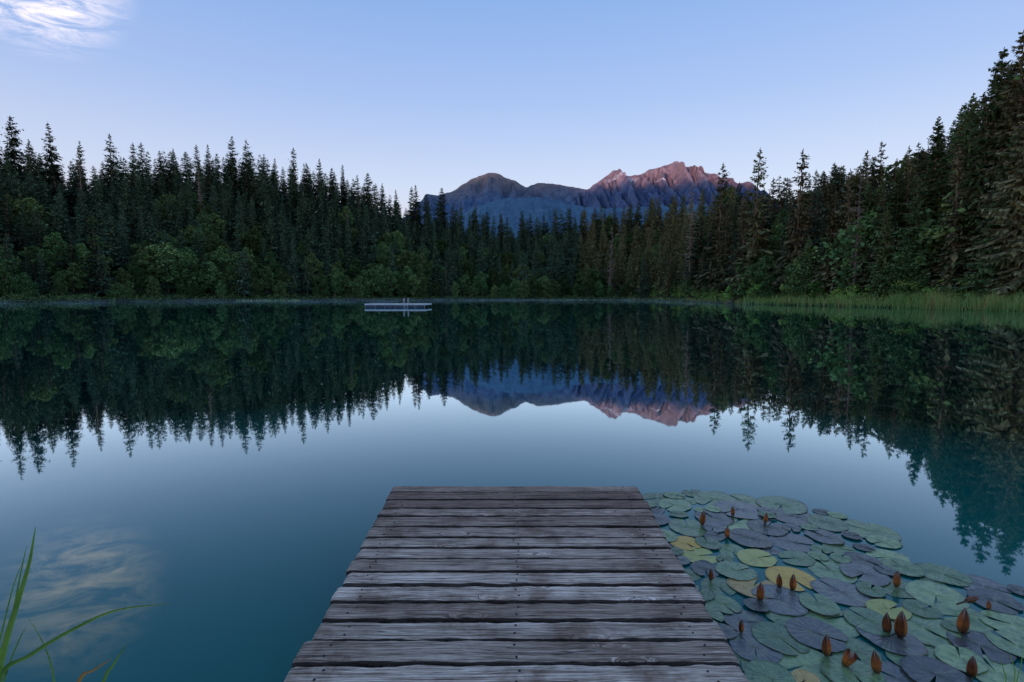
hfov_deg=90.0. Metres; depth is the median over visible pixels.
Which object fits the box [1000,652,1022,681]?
reed plant
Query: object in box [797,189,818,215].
broadleaf tree
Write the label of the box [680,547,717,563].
lily pad
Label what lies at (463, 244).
broadleaf tree
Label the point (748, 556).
lily pad
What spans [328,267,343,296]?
broadleaf tree
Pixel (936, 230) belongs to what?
broadleaf tree
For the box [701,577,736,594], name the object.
lily pad
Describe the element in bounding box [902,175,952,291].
tall spruce tree
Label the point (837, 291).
shore shrub
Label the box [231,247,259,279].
broadleaf tree
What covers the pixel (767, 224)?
spruce tree
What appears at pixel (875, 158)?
spruce tree
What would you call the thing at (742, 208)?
spruce tree
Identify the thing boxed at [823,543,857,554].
lily pad
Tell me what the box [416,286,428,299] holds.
broadleaf tree
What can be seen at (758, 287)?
shore shrub
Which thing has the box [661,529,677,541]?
lily pad
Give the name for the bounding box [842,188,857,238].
spruce tree
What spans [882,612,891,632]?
lily bud
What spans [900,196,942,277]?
tall spruce tree
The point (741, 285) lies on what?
broadleaf tree
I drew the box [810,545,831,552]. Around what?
lily pad
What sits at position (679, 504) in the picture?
lily pad
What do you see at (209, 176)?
spruce tree
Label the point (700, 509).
lily pad
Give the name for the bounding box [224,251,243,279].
broadleaf tree
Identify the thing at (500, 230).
spruce tree
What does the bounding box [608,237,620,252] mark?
broadleaf tree
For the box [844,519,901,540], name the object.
lily pad
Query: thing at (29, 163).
spruce tree
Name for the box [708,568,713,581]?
lily bud
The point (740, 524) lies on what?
lily pad
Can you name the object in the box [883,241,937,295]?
broadleaf tree
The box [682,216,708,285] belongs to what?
spruce tree
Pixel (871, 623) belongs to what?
lily pad
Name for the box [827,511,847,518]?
lily pad
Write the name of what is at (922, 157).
spruce tree
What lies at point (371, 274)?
broadleaf tree
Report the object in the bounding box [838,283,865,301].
shore shrub
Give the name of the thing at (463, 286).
broadleaf tree
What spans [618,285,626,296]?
broadleaf tree
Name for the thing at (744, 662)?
lily pad
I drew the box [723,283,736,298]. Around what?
shore shrub
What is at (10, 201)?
broadleaf tree
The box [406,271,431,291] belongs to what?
broadleaf tree
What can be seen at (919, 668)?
lily pad
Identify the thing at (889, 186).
tall spruce tree
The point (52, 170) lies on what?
spruce tree
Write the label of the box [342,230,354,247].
broadleaf tree
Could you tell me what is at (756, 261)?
broadleaf tree
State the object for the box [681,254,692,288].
spruce tree
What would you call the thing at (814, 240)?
spruce tree
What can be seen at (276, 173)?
spruce tree
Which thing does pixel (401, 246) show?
broadleaf tree
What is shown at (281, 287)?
broadleaf tree
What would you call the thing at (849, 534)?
lily pad
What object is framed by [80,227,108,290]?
spruce tree
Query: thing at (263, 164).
spruce tree
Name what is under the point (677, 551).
lily pad
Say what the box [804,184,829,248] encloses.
spruce tree
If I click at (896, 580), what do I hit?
lily bud
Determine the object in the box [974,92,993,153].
spruce tree
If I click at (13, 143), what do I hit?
spruce tree
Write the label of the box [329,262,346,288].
broadleaf tree
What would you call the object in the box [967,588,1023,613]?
lily pad
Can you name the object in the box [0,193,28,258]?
spruce tree
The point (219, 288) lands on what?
broadleaf tree
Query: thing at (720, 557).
lily pad
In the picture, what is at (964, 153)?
spruce tree
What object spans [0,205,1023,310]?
forest ground
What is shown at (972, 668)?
lily bud
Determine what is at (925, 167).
spruce tree
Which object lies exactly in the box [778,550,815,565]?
lily pad
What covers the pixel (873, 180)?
spruce tree
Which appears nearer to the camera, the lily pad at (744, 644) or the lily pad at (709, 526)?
the lily pad at (744, 644)
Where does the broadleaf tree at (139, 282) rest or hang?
on the forest ground
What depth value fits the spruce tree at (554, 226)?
390.22 m
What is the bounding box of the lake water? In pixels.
[0,300,1023,681]
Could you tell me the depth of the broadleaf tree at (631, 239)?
340.29 m
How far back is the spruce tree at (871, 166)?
137.19 m
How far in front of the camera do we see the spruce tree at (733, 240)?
161.00 m
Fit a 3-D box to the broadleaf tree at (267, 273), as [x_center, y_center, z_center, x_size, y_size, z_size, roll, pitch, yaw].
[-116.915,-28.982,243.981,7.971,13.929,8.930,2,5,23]
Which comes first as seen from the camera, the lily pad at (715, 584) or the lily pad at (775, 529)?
the lily pad at (715, 584)
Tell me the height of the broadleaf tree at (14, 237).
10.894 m
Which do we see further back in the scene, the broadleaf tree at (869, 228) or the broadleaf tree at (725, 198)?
the broadleaf tree at (725, 198)
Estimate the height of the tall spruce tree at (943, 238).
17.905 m
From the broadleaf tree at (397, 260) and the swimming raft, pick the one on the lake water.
the swimming raft
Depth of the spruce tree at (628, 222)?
361.05 m
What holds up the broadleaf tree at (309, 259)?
on the forest ground
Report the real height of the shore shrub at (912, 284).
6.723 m
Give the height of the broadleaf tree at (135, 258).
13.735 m
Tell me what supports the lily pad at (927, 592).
on the lake water
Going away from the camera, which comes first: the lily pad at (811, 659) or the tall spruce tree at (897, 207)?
the lily pad at (811, 659)
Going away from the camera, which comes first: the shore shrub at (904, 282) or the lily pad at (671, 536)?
the lily pad at (671, 536)
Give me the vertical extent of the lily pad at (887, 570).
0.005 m
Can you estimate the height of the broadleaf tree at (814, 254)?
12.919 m
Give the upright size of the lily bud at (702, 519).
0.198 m
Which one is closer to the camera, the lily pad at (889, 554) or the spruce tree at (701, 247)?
the lily pad at (889, 554)
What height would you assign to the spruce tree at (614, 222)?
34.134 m
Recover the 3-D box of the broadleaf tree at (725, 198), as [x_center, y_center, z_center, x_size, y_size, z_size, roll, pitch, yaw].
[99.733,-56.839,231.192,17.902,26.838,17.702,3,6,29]
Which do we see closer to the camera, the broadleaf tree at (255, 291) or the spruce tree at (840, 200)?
the spruce tree at (840, 200)
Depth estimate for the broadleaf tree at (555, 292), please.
294.79 m
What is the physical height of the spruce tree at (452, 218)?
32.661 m
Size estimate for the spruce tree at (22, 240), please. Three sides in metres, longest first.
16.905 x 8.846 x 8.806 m
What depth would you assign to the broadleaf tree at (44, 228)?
223.73 m
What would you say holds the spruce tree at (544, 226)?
on the forest ground
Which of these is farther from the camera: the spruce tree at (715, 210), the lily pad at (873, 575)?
the spruce tree at (715, 210)
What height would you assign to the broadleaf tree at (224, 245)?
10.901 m
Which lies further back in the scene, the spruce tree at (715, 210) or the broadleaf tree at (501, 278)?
the broadleaf tree at (501, 278)
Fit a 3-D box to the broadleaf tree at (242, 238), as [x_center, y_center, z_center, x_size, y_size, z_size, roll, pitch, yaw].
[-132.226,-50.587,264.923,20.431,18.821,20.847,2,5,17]
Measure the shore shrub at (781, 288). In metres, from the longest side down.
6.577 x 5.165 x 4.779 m
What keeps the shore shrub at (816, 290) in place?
on the forest ground
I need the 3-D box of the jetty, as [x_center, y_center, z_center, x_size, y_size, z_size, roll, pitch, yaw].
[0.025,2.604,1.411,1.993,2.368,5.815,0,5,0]
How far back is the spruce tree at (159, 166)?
291.74 m
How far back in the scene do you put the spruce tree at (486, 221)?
404.59 m
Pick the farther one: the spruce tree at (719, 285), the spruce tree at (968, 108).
the spruce tree at (719, 285)
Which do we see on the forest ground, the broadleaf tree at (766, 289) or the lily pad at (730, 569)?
the broadleaf tree at (766, 289)
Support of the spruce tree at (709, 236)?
on the forest ground
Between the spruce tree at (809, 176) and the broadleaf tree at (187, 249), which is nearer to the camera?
the spruce tree at (809, 176)
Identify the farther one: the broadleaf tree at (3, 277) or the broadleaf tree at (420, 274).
the broadleaf tree at (420, 274)
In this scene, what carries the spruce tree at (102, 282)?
on the forest ground
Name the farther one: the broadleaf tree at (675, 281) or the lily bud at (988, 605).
the broadleaf tree at (675, 281)
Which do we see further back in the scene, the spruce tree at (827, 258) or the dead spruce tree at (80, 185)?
the dead spruce tree at (80, 185)
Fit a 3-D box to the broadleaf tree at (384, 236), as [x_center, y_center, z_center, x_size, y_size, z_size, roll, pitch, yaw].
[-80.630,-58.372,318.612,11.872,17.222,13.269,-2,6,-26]
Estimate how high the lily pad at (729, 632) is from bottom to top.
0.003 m
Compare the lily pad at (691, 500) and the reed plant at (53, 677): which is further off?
the lily pad at (691, 500)
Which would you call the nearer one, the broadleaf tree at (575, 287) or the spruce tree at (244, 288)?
the spruce tree at (244, 288)
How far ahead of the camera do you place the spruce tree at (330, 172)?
342.16 m
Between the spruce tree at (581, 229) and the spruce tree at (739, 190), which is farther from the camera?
the spruce tree at (581, 229)
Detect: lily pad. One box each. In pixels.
[642,493,668,503]
[647,501,656,506]
[651,506,664,512]
[651,511,669,524]
[658,498,691,510]
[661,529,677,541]
[663,492,685,498]
[669,510,688,516]
[669,518,707,536]
[670,536,701,549]
[671,547,683,554]
[676,555,689,564]
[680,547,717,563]
[682,489,701,496]
[682,498,696,503]
[684,569,700,580]
[691,560,718,576]
[694,491,735,505]
[694,507,706,511]
[694,510,733,525]
[695,537,721,548]
[695,585,714,600]
[701,522,724,531]
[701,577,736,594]
[704,530,725,540]
[705,505,721,511]
[705,594,741,613]
[705,604,724,623]
[715,500,763,518]
[715,561,757,579]
[716,554,732,560]
[718,623,736,638]
[719,543,744,557]
[723,514,758,530]
[724,610,764,630]
[726,577,776,598]
[729,528,772,547]
[729,631,782,662]
[730,494,759,506]
[730,646,756,670]
[736,549,776,566]
[743,598,769,611]
[744,659,795,681]
[746,519,788,535]
[751,584,808,615]
[751,621,809,654]
[755,496,807,513]
[757,507,775,512]
[758,511,777,517]
[762,547,780,554]
[765,566,816,590]
[765,611,809,624]
[769,533,813,551]
[774,508,811,525]
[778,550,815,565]
[778,645,832,681]
[782,523,800,531]
[785,617,847,651]
[791,668,819,681]
[798,592,839,614]
[800,524,817,529]
[804,528,844,543]
[807,514,848,531]
[807,550,828,560]
[807,558,856,582]
[807,609,859,637]
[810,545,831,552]
[810,577,870,606]
[812,509,828,514]
[820,655,886,681]
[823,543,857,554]
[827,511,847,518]
[830,552,851,562]
[830,637,881,664]
[839,562,890,585]
[841,531,862,539]
[843,606,894,635]
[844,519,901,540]
[844,552,882,566]
[853,543,875,550]
[855,624,927,655]
[856,581,885,596]
[858,596,896,608]
[865,599,911,619]
[866,535,902,548]
[866,549,909,564]
[872,578,913,597]
[873,564,896,575]
[880,558,924,576]
[881,660,916,681]
[885,650,935,665]
[890,613,960,646]
[900,655,971,681]
[901,599,942,617]
[905,580,969,609]
[914,563,973,585]
[919,577,945,584]
[923,635,959,664]
[931,602,993,632]
[935,644,987,673]
[940,620,969,631]
[946,631,1016,663]
[954,574,1012,597]
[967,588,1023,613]
[976,654,1023,681]
[979,610,1023,637]
[984,630,1023,657]
[1006,584,1023,595]
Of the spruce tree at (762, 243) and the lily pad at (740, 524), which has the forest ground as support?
the spruce tree at (762, 243)
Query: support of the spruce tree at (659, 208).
on the forest ground
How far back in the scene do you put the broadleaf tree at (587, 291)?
291.91 m
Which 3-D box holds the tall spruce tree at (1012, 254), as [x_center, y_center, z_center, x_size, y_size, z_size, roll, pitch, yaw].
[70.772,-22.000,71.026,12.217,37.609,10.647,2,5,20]
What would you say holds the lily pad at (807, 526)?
on the lake water
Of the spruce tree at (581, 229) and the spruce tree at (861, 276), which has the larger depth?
the spruce tree at (581, 229)
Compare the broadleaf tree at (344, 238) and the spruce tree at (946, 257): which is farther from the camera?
the broadleaf tree at (344, 238)
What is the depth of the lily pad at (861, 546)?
3.88 m
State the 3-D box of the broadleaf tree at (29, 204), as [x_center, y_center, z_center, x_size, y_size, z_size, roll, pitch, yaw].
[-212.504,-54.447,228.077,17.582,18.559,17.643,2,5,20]
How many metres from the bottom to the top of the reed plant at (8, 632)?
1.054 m
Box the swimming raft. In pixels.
[364,298,431,306]
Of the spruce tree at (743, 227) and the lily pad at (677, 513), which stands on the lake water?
the lily pad at (677, 513)
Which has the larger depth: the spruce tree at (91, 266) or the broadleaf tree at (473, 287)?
the broadleaf tree at (473, 287)
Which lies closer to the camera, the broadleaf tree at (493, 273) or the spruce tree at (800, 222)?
the spruce tree at (800, 222)
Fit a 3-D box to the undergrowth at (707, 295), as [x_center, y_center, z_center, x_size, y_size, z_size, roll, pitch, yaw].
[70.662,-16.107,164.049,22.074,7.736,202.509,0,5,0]
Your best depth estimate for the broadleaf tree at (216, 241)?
248.59 m
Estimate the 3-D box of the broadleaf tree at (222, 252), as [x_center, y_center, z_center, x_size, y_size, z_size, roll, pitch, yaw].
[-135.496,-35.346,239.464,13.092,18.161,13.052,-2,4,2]
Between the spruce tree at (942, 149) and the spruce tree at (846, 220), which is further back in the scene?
the spruce tree at (846, 220)
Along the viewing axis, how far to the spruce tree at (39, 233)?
207.29 m
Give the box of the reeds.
[237,285,1023,311]
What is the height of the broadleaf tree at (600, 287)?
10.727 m
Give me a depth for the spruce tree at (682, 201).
304.79 m
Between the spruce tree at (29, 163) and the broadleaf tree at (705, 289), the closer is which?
the broadleaf tree at (705, 289)
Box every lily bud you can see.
[699,510,705,524]
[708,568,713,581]
[725,526,729,538]
[739,619,743,632]
[756,582,764,599]
[763,513,767,522]
[776,573,782,586]
[789,574,796,590]
[822,634,830,656]
[841,648,857,666]
[871,649,881,673]
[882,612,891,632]
[893,570,900,587]
[894,610,907,637]
[956,596,979,604]
[956,607,969,632]
[966,655,977,679]
[986,600,991,609]
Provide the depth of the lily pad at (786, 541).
3.96 m
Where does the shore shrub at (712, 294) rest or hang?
on the forest ground
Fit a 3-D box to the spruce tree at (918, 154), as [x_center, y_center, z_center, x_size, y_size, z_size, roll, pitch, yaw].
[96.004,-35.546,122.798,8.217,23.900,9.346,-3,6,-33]
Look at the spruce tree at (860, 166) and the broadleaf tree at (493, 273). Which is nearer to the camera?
the spruce tree at (860, 166)
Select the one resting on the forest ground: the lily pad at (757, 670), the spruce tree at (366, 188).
the spruce tree at (366, 188)
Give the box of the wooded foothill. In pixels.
[448,197,714,249]
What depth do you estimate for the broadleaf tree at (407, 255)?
306.92 m
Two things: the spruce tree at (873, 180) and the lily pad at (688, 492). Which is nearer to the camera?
the lily pad at (688, 492)
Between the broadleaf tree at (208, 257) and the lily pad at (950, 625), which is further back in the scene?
the broadleaf tree at (208, 257)
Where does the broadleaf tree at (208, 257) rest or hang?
on the forest ground
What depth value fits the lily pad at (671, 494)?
4.89 m
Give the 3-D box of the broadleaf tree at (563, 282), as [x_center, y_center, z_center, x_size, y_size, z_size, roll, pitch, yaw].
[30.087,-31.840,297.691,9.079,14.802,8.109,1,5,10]
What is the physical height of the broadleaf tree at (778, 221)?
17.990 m
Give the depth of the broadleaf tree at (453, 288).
293.54 m
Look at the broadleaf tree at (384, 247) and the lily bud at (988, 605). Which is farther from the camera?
the broadleaf tree at (384, 247)
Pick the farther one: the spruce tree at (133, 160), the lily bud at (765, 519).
the spruce tree at (133, 160)
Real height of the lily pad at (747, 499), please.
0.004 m
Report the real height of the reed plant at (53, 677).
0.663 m
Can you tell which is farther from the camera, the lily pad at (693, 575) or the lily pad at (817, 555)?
the lily pad at (817, 555)
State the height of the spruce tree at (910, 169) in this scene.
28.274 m
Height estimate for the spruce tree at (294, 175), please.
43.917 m
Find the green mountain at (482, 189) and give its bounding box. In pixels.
[402,173,586,234]
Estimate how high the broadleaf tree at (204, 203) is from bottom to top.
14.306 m
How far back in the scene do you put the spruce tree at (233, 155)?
305.97 m
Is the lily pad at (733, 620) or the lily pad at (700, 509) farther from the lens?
the lily pad at (700, 509)
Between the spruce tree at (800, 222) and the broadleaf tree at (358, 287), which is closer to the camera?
the spruce tree at (800, 222)
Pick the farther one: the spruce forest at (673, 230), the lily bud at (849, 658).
the spruce forest at (673, 230)
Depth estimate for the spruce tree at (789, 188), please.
179.10 m
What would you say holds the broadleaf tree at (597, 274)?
on the forest ground
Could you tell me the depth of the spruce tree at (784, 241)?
127.29 m
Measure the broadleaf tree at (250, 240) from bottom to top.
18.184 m
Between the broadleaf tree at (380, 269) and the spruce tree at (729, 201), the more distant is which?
the broadleaf tree at (380, 269)
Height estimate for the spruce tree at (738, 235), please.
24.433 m
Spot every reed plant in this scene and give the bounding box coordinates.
[0,526,171,681]
[29,619,54,681]
[77,644,126,681]
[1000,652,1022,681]
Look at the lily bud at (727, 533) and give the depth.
4.02 m
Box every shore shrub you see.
[672,286,682,296]
[708,288,717,298]
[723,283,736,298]
[746,279,770,299]
[779,283,796,299]
[805,281,826,300]
[829,288,846,302]
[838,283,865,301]
[862,282,882,303]
[880,274,908,298]
[901,276,923,295]
[922,283,946,297]
[937,274,962,298]
[958,274,977,298]
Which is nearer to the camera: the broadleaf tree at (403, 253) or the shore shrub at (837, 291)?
the shore shrub at (837, 291)
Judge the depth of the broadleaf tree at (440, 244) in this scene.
342.00 m
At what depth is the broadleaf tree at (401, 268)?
292.43 m
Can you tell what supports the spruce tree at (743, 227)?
on the forest ground
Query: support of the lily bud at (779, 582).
on the lake water
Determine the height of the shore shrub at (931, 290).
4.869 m
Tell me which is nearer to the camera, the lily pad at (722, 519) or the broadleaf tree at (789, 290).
the lily pad at (722, 519)
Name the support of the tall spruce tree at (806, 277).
on the forest ground
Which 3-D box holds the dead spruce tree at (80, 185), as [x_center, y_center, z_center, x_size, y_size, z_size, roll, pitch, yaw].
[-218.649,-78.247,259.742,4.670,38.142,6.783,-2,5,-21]
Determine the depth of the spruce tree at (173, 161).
301.18 m
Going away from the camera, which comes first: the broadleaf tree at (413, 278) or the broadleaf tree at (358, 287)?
the broadleaf tree at (358, 287)
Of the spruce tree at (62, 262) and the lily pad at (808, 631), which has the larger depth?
the spruce tree at (62, 262)
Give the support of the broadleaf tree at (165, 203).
on the forest ground
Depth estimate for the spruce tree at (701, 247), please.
205.75 m
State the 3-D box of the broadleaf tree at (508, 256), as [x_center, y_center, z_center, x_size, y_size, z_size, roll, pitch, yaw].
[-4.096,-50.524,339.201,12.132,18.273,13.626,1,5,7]
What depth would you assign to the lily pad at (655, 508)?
4.58 m
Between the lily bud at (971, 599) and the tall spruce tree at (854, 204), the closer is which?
the lily bud at (971, 599)
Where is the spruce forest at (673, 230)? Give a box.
[576,184,737,296]
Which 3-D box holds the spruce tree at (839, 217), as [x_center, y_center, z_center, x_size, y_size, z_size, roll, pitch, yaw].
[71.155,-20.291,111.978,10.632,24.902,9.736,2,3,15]
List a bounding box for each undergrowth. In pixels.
[0,291,653,301]
[650,278,985,302]
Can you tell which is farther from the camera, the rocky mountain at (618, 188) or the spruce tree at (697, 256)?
the rocky mountain at (618, 188)
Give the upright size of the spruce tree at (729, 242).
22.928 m
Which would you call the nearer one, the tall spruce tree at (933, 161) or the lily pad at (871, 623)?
the lily pad at (871, 623)
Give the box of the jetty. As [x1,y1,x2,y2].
[284,486,748,681]
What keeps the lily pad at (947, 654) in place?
on the lake water
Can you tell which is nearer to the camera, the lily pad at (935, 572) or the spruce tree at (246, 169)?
the lily pad at (935, 572)
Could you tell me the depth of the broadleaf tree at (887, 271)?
94.34 m
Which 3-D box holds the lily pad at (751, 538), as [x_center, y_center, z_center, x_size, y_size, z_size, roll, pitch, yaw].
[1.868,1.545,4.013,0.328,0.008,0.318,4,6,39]
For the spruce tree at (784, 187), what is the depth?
181.27 m
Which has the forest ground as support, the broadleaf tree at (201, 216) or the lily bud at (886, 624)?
the broadleaf tree at (201, 216)
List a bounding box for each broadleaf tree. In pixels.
[0,195,19,229]
[0,232,23,249]
[0,246,21,280]
[0,257,15,286]
[0,268,16,297]
[6,272,39,299]
[9,197,53,234]
[9,246,55,278]
[31,221,49,240]
[36,260,63,285]
[42,232,70,271]
[51,271,68,295]
[61,262,87,291]
[65,243,98,271]
[96,254,112,273]
[106,283,131,299]
[112,267,134,285]
[123,281,137,297]
[126,254,147,279]
[130,243,147,264]
[134,277,146,295]
[135,248,164,281]
[141,233,177,257]
[145,275,161,299]
[146,242,192,279]
[150,193,188,224]
[160,257,216,289]
[173,247,199,266]
[176,192,203,214]
[176,225,196,247]
[183,281,206,299]
[188,226,218,251]
[193,200,211,220]
[195,229,222,260]
[196,210,207,226]
[197,212,232,236]
[197,261,223,293]
[198,252,218,275]
[209,246,233,281]
[215,268,243,298]
[215,280,226,298]
[221,242,231,261]
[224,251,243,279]
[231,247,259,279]
[236,225,277,256]
[243,253,261,272]
[246,203,257,219]
[246,227,262,256]
[247,277,265,297]
[258,251,284,282]
[258,266,277,292]
[272,280,288,298]
[294,244,306,266]
[301,252,324,286]
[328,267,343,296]
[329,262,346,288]
[337,205,355,229]
[341,275,351,292]
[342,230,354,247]
[344,227,362,247]
[346,258,367,283]
[348,275,372,297]
[360,268,388,294]
[366,263,384,271]
[369,242,394,264]
[374,264,390,289]
[375,233,391,255]
[375,253,391,269]
[376,284,386,297]
[384,271,400,296]
[385,230,413,251]
[386,255,403,266]
[387,270,401,284]
[390,239,405,256]
[396,275,409,297]
[397,252,416,271]
[397,265,407,277]
[398,266,416,288]
[399,249,418,265]
[404,262,419,275]
[404,275,422,296]
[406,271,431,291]
[415,245,430,262]
[415,253,426,274]
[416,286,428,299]
[428,281,442,297]
[429,238,455,262]
[451,281,459,297]
[455,247,467,267]
[455,260,480,285]
[457,242,467,260]
[459,274,470,295]
[467,283,478,297]
[472,271,488,295]
[478,248,501,267]
[486,267,497,288]
[490,284,499,296]
[493,273,509,292]
[498,251,513,273]
[499,283,507,297]
[507,279,522,297]
[508,264,533,279]
[515,279,531,298]
[527,276,543,296]
[529,249,545,267]
[537,234,560,252]
[537,275,551,297]
[543,279,561,297]
[557,274,570,296]
[570,283,582,295]
[574,267,600,285]
[581,274,595,298]
[589,269,606,287]
[591,218,609,245]
[592,281,605,296]
[601,215,616,240]
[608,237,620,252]
[618,231,643,253]
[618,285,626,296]
[647,229,663,244]
[669,278,680,296]
[678,276,700,295]
[692,236,708,255]
[701,276,713,293]
[716,186,743,219]
[734,264,767,298]
[735,200,754,222]
[735,249,778,290]
[748,208,814,243]
[754,254,780,300]
[764,222,788,276]
[766,216,787,257]
[782,248,836,291]
[782,261,815,301]
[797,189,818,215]
[813,210,903,290]
[835,201,912,266]
[870,255,900,294]
[874,152,927,187]
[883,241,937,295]
[910,172,995,261]
[1012,73,1023,96]
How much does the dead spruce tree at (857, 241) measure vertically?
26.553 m
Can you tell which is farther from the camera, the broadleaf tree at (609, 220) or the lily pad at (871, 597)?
the broadleaf tree at (609, 220)
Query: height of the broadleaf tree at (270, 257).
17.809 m
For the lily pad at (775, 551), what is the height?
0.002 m
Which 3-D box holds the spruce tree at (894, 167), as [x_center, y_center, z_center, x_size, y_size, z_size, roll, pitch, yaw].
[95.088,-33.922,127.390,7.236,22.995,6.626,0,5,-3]
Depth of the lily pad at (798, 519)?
4.41 m
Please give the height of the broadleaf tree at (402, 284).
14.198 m
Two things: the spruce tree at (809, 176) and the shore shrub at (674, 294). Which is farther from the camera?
the shore shrub at (674, 294)
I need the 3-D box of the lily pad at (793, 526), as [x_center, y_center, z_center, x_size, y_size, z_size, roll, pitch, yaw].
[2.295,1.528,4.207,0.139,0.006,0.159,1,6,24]
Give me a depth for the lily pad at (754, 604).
3.14 m
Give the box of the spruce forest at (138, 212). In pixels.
[0,145,582,293]
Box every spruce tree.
[0,116,25,186]
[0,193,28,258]
[0,219,15,257]
[0,233,17,280]
[14,220,31,259]
[18,251,34,287]
[21,139,42,198]
[25,207,47,248]
[31,215,54,260]
[34,251,50,292]
[37,122,77,214]
[54,232,84,278]
[67,141,91,214]
[75,149,86,201]
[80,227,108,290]
[83,245,113,294]
[100,133,122,208]
[122,142,139,205]
[136,143,145,181]
[152,151,168,191]
[161,262,175,291]
[168,148,184,178]
[192,145,202,184]
[195,166,203,222]
[200,144,217,200]
[221,136,242,203]
[232,248,254,296]
[234,139,253,203]
[258,154,269,199]
[269,159,281,202]
[285,148,308,209]
[298,163,314,198]
[312,159,331,211]
[327,169,336,205]
[339,164,347,212]
[353,176,364,224]
[363,172,377,211]
[377,183,388,224]
[391,190,402,219]
[402,186,414,228]
[409,184,423,239]
[421,194,436,238]
[435,188,451,234]
[447,203,456,237]
[454,202,467,240]
[470,204,481,241]
[479,212,491,240]
[497,213,504,252]
[516,210,529,249]
[525,214,534,249]
[539,216,548,242]
[550,208,560,247]
[562,208,574,248]
[578,212,585,244]
[587,209,599,246]
[600,208,610,240]
[605,227,613,285]
[608,204,619,239]
[620,205,633,243]
[628,201,643,241]
[635,256,651,298]
[642,198,655,231]
[651,195,663,234]
[660,197,676,235]
[678,196,685,220]
[680,183,697,298]
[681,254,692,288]
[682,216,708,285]
[688,224,704,274]
[690,251,706,293]
[692,203,723,262]
[694,162,734,291]
[696,188,706,220]
[699,216,717,269]
[699,226,716,296]
[704,225,712,261]
[707,212,732,296]
[709,223,733,282]
[720,219,741,287]
[721,201,749,282]
[722,184,734,217]
[724,197,756,302]
[725,148,777,300]
[728,198,749,277]
[730,192,744,243]
[734,182,743,218]
[739,187,774,269]
[751,204,774,273]
[765,194,774,249]
[767,177,779,214]
[768,148,817,293]
[771,177,788,209]
[771,193,803,297]
[771,205,806,286]
[773,191,784,221]
[779,178,787,207]
[781,203,807,276]
[784,178,797,210]
[789,237,818,300]
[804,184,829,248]
[806,173,811,209]
[806,209,838,294]
[808,184,839,247]
[809,177,826,238]
[810,192,852,298]
[810,197,846,288]
[811,168,865,294]
[811,169,820,192]
[811,171,828,215]
[811,236,820,270]
[813,175,830,205]
[818,181,829,215]
[821,165,851,216]
[825,172,851,228]
[826,163,836,186]
[829,186,840,224]
[836,174,871,224]
[838,171,862,210]
[841,252,863,297]
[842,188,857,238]
[844,173,910,302]
[846,175,864,291]
[849,191,905,298]
[853,165,863,182]
[856,212,880,289]
[859,149,873,193]
[860,182,881,216]
[861,154,913,284]
[861,169,872,209]
[861,207,900,301]
[864,176,888,214]
[868,156,875,182]
[869,171,876,205]
[870,141,890,199]
[870,157,878,192]
[870,166,889,206]
[876,181,893,203]
[881,176,936,298]
[890,159,898,192]
[892,146,917,238]
[897,199,934,279]
[898,116,955,266]
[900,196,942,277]
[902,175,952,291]
[909,143,923,176]
[911,157,923,201]
[915,160,932,198]
[916,147,929,173]
[919,159,982,287]
[920,146,932,175]
[922,135,948,197]
[923,47,1019,292]
[927,147,979,294]
[928,190,964,292]
[929,92,984,278]
[933,125,948,166]
[938,103,968,183]
[940,115,981,189]
[941,107,975,158]
[943,107,1000,291]
[946,132,1020,302]
[946,146,970,207]
[948,144,1008,276]
[962,78,1023,308]
[963,30,1023,286]
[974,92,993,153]
[974,95,988,125]
[979,66,1016,135]
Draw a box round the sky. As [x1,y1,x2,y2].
[0,0,1023,217]
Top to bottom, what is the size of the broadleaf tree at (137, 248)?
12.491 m
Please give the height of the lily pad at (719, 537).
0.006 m
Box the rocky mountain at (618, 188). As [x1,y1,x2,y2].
[572,161,795,215]
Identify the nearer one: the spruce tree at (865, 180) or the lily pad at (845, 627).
the lily pad at (845, 627)
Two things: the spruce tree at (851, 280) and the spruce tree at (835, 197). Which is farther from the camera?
the spruce tree at (835, 197)
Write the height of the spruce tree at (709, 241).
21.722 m
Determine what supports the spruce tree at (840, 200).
on the forest ground
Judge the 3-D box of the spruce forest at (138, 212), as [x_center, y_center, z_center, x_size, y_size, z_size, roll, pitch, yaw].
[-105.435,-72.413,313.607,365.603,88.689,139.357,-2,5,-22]
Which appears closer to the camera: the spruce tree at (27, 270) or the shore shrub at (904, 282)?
the shore shrub at (904, 282)
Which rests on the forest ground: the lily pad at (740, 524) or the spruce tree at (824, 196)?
the spruce tree at (824, 196)
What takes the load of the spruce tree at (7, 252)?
on the forest ground
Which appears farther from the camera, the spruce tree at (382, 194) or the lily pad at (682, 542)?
the spruce tree at (382, 194)
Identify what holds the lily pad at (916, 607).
on the lake water
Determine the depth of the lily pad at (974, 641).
2.78 m
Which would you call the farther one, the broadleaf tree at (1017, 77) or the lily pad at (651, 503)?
the broadleaf tree at (1017, 77)
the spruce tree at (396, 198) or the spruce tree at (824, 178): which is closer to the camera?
the spruce tree at (824, 178)
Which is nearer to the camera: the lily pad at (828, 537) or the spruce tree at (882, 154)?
the lily pad at (828, 537)
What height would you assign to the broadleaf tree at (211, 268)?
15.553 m
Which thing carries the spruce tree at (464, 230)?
on the forest ground
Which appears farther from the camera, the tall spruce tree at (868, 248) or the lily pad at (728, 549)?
the tall spruce tree at (868, 248)
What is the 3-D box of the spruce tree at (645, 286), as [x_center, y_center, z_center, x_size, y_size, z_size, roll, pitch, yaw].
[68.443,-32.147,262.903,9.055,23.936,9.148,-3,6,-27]
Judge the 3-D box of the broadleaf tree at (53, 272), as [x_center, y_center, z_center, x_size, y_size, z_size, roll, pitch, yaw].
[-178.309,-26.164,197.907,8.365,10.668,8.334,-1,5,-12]
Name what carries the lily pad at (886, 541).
on the lake water
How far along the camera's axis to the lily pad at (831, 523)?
4.29 m
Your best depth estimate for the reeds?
83.74 m

